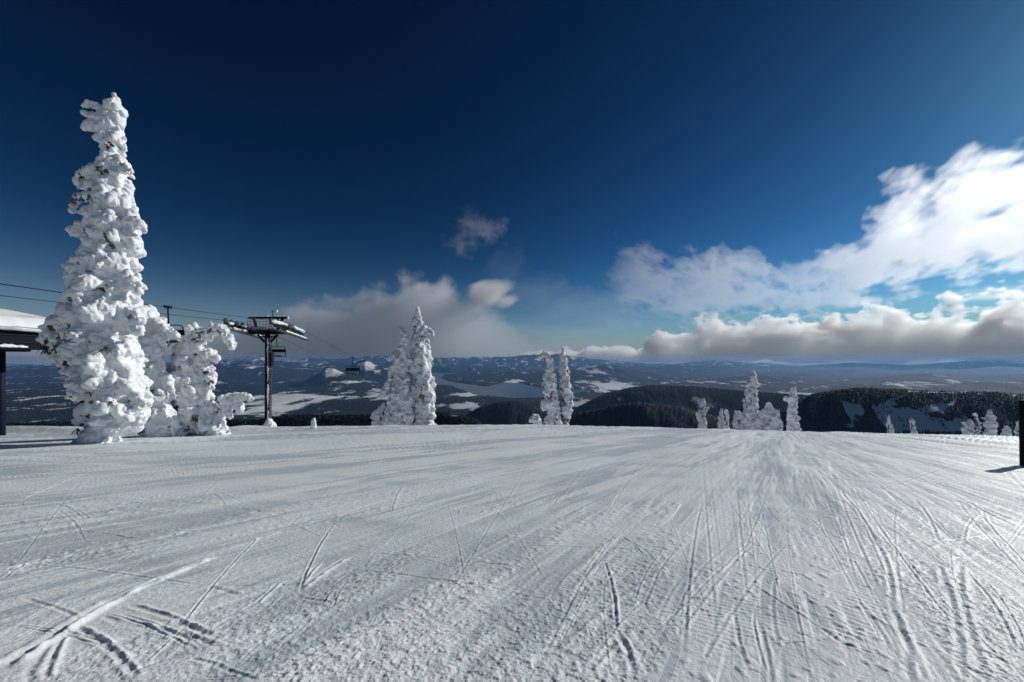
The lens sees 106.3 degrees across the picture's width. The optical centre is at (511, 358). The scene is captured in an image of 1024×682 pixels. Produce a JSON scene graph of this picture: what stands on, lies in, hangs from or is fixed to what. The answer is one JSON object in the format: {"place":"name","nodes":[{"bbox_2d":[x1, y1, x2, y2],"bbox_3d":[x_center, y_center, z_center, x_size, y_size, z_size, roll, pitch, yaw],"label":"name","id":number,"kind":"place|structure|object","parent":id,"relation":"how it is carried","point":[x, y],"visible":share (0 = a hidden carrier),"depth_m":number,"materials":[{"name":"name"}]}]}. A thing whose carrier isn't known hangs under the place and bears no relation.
{"place":"outdoors","nodes":[
{"label":"outdoors","id":0,"kind":"place"},
{"bbox_2d":[412,373,595,397],"bbox_3d":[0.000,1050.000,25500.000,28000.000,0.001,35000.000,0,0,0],"label":"lake","id":1,"kind":"structure","parent":0,"point":[515,390],"depth_m":13185.32,"materials":[{"name":"blue liquid"}]},
{"bbox_2d":[0,424,1023,681],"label":"snow slope","id":2,"kind":"structure","parent":0,"point":[516,552],"depth_m":4.08,"materials":[{"name":"white snow"}]},
{"bbox_2d":[0,309,45,435],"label":"lift station","id":3,"kind":"object","parent":2,"relation":"on","point":[20,331],"visible":0.56,"depth_m":22.71,"materials":[{"name":"black metal"}]},
{"bbox_2d":[36,92,153,443],"bbox_3d":[-19.537,-4.055,18.381,4.866,17.230,2.996,0,0,21],"label":"snow covered fir","id":4,"kind":"object","parent":2,"relation":"on","point":[92,328],"visible":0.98,"depth_m":17.67,"materials":[{"name":"white plant"}]},
{"bbox_2d":[137,305,184,437],"bbox_3d":[-20.111,0.947,21.621,2.744,8.011,1.684,0,0,12],"label":"snow covered fir","id":5,"kind":"object","parent":2,"relation":"on","point":[165,418],"visible":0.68,"depth_m":21.32,"materials":[{"name":"white plant"}]},
{"bbox_2d":[166,321,236,436],"bbox_3d":[-18.725,1.438,22.534,4.018,7.325,2.638,0,0,22],"label":"snow covered fir","id":6,"kind":"object","parent":2,"relation":"on","point":[191,371],"visible":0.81,"depth_m":22.41,"materials":[{"name":"white plant"}]},
{"bbox_2d":[205,392,253,435],"bbox_3d":[-16.785,3.524,22.862,2.739,3.095,1.115,0,0,0],"label":"snow covered fir","id":7,"kind":"object","parent":2,"relation":"on","point":[227,405],"visible":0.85,"depth_m":22.70,"materials":[{"name":"white plant"}]},
{"bbox_2d":[377,380,395,424],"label":"snow covered fir","id":8,"kind":"object","parent":2,"relation":"on","point":[387,416],"visible":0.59,"depth_m":55.55,"materials":[{"name":"white plant"}]},
{"bbox_2d":[0,0,1023,365],"label":"sky","id":9,"kind":"structure","parent":0,"point":[783,182],"materials":[{"name":"blue"}]},
{"bbox_2d":[6,354,1023,435],"bbox_3d":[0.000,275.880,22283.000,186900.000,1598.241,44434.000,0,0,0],"label":"valley terrain","id":10,"kind":"structure","parent":0,"point":[303,388],"depth_m":10126.26,"materials":[{"name":"white snow"},{"name":"snow"}]},
{"bbox_2d":[12,385,1023,435],"bbox_3d":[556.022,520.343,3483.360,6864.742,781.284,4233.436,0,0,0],"label":"forest","id":11,"kind":"object","parent":10,"relation":"on","point":[882,418],"visible":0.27,"depth_m":1708.92,"materials":[{"name":"green plant"}]},
{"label":"snow field","id":12,"kind":"structure","parent":0,"visible":0},
{"bbox_2d":[223,310,310,426],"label":"lift tower","id":13,"kind":"structure","parent":12,"relation":"on","point":[256,331],"depth_m":36.77,"materials":[{"name":"black metal"}]},
{"bbox_2d":[0,295,378,390],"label":"lift cable","id":14,"kind":"object","parent":13,"relation":"attached to","point":[169,314],"visible":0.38,"depth_m":30.44,"materials":[{"name":"black metal"}]},
{"bbox_2d":[270,336,285,356],"bbox_3d":[-25.700,-1.407,41.765,1.928,2.335,0.771,0,0,0],"label":"lift chair","id":15,"kind":"object","parent":14,"relation":"hanging from","point":[278,350],"visible":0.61,"depth_m":41.98,"materials":[{"name":"black metal"}]},
{"bbox_2d":[0,283,385,379],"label":"lift cable","id":16,"kind":"object","parent":13,"relation":"attached to","point":[176,308],"visible":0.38,"depth_m":25.86,"materials":[{"name":"black metal"}]},
{"bbox_2d":[163,305,184,342],"bbox_3d":[-21.600,-2.176,23.965,1.928,2.335,0.771,0,0,0],"label":"lift chair","id":17,"kind":"object","parent":16,"relation":"hanging from","point":[181,332],"visible":0.39,"depth_m":24.09,"materials":[{"name":"black metal"}]},
{"bbox_2d":[344,357,359,373],"bbox_3d":[-21.600,0.891,51.865,1.928,2.335,0.771,0,0,0],"label":"lift chair","id":18,"kind":"object","parent":16,"relation":"hanging from","point":[352,369],"visible":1,"depth_m":52.09,"materials":[{"name":"black metal"}]},
{"bbox_2d":[310,418,316,428],"bbox_3d":[-13.986,4.665,26.986,0.475,1.076,0.420,0,0,0],"label":"bush","id":19,"kind":"object","parent":12,"relation":"on","point":[313,425],"visible":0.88,"depth_m":26.87,"materials":[{"name":"white plant"}]},
{"bbox_2d":[370,402,385,425],"bbox_3d":[-19.959,11.026,57.120,2.152,9.206,1.621,0,0,-25],"label":"snow covered bush","id":20,"kind":"object","parent":12,"relation":"on","point":[376,415],"visible":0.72,"depth_m":56.71,"materials":[{"name":"white snow"}]},
{"bbox_2d":[380,327,415,424],"bbox_3d":[-16.829,5.384,56.912,4.499,20.381,3.886,0,0,-35],"label":"snow covered fir","id":21,"kind":"object","parent":12,"relation":"on","point":[401,407],"visible":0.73,"depth_m":56.30,"materials":[{"name":"white plant"}]},
{"bbox_2d":[409,306,436,424],"bbox_3d":[-13.433,4.023,58.060,5.103,23.941,4.139,0,0,0],"label":"snow covered fir","id":22,"kind":"object","parent":12,"relation":"on","point":[422,386],"visible":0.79,"depth_m":57.13,"materials":[{"name":"white plant"}]},
{"bbox_2d":[529,414,540,424],"bbox_3d":[2.971,9.236,48.002,1.783,4.762,1.355,0,0,0],"label":"snow covered bush","id":23,"kind":"object","parent":12,"relation":"on","point":[534,418],"visible":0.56,"depth_m":47.62,"materials":[{"name":"white snow"}]},
{"bbox_2d":[534,351,562,424],"bbox_3d":[5.839,8.145,61.960,4.722,19.006,2.710,0,0,0],"label":"snow covered fir","id":24,"kind":"object","parent":12,"relation":"on","point":[550,402],"visible":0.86,"depth_m":61.39,"materials":[{"name":"white plant"}]},
{"bbox_2d":[558,348,573,424],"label":"snow covered fir","id":25,"kind":"object","parent":12,"relation":"on","point":[565,387],"visible":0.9,"depth_m":62.49,"materials":[{"name":"white plant"}]},
{"bbox_2d":[696,398,708,428],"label":"snow covered fir","id":26,"kind":"object","parent":12,"relation":"on","point":[702,411],"visible":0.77,"depth_m":61.67,"materials":[{"name":"white plant"}]},
{"bbox_2d":[717,408,724,428],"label":"snow covered fir","id":27,"kind":"object","parent":12,"relation":"on","point":[721,422],"visible":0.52,"depth_m":59.72,"materials":[{"name":"white plant"}]},
{"bbox_2d":[724,409,729,428],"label":"snow covered fir","id":28,"kind":"object","parent":12,"relation":"on","point":[726,413],"visible":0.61,"depth_m":60.82,"materials":[{"name":"white plant"}]},
{"bbox_2d":[732,410,753,429],"bbox_3d":[34.245,11.884,56.875,3.230,8.728,1.873,0,0,-22],"label":"snow covered bush","id":29,"kind":"object","parent":12,"relation":"on","point":[745,422],"visible":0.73,"depth_m":56.66,"materials":[{"name":"white snow"}]},
{"bbox_2d":[742,369,762,429],"bbox_3d":[37.782,9.573,60.199,3.234,16.115,3.232,0,0,0],"label":"snow covered fir","id":30,"kind":"object","parent":12,"relation":"on","point":[750,402],"visible":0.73,"depth_m":59.38,"materials":[{"name":"white plant"}]},
{"bbox_2d":[760,402,782,430],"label":"snow covered fir","id":31,"kind":"object","parent":12,"relation":"on","point":[770,414],"visible":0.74,"depth_m":58.55,"materials":[{"name":"white plant"}]},
{"bbox_2d":[783,387,801,430],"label":"snow covered fir","id":32,"kind":"object","parent":12,"relation":"on","point":[793,417],"visible":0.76,"depth_m":59.62,"materials":[{"name":"white plant"}]},
{"bbox_2d":[885,415,894,433],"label":"snow covered fir","id":33,"kind":"object","parent":12,"relation":"on","point":[889,426],"visible":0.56,"depth_m":61.91,"materials":[{"name":"white plant"}]},
{"bbox_2d":[909,417,917,433],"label":"snow covered fir","id":34,"kind":"object","parent":12,"relation":"on","point":[912,426],"visible":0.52,"depth_m":61.84,"materials":[{"name":"white plant"}]},
{"bbox_2d":[960,419,974,434],"bbox_3d":[68.588,13.395,57.935,1.852,8.633,1.535,0,0,0],"label":"snow covered bush","id":35,"kind":"object","parent":12,"relation":"on","point":[967,428],"visible":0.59,"depth_m":57.74,"materials":[{"name":"white snow"}]},
{"bbox_2d":[972,413,981,434],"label":"snow covered fir","id":36,"kind":"object","parent":12,"relation":"on","point":[978,426],"visible":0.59,"depth_m":58.85,"materials":[{"name":"white plant"}]},
{"bbox_2d":[980,409,998,435],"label":"snow covered fir","id":37,"kind":"object","parent":12,"relation":"on","point":[990,424],"visible":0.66,"depth_m":59.70,"materials":[{"name":"white plant"}]},
{"bbox_2d":[1000,426,1011,435],"bbox_3d":[73.471,13.664,57.045,1.020,7.516,1.165,0,0,0],"label":"snow covered bush","id":38,"kind":"object","parent":12,"relation":"on","point":[1006,430],"visible":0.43,"depth_m":56.81,"materials":[{"name":"white snow"}]},
{"bbox_2d":[1013,420,1018,436],"bbox_3d":[76.391,13.587,58.037,0.881,8.690,0.921,0,0,0],"label":"snow covered bush","id":39,"kind":"object","parent":12,"relation":"on","point":[1016,431],"visible":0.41,"depth_m":58.00,"materials":[{"name":"white snow"}]},
{"bbox_2d":[1018,399,1023,465],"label":"marker post","id":40,"kind":"object","parent":12,"relation":"on","point":[1021,430],"visible":0.94,"depth_m":12.10,"materials":[{"name":"black metal"}]}
]}

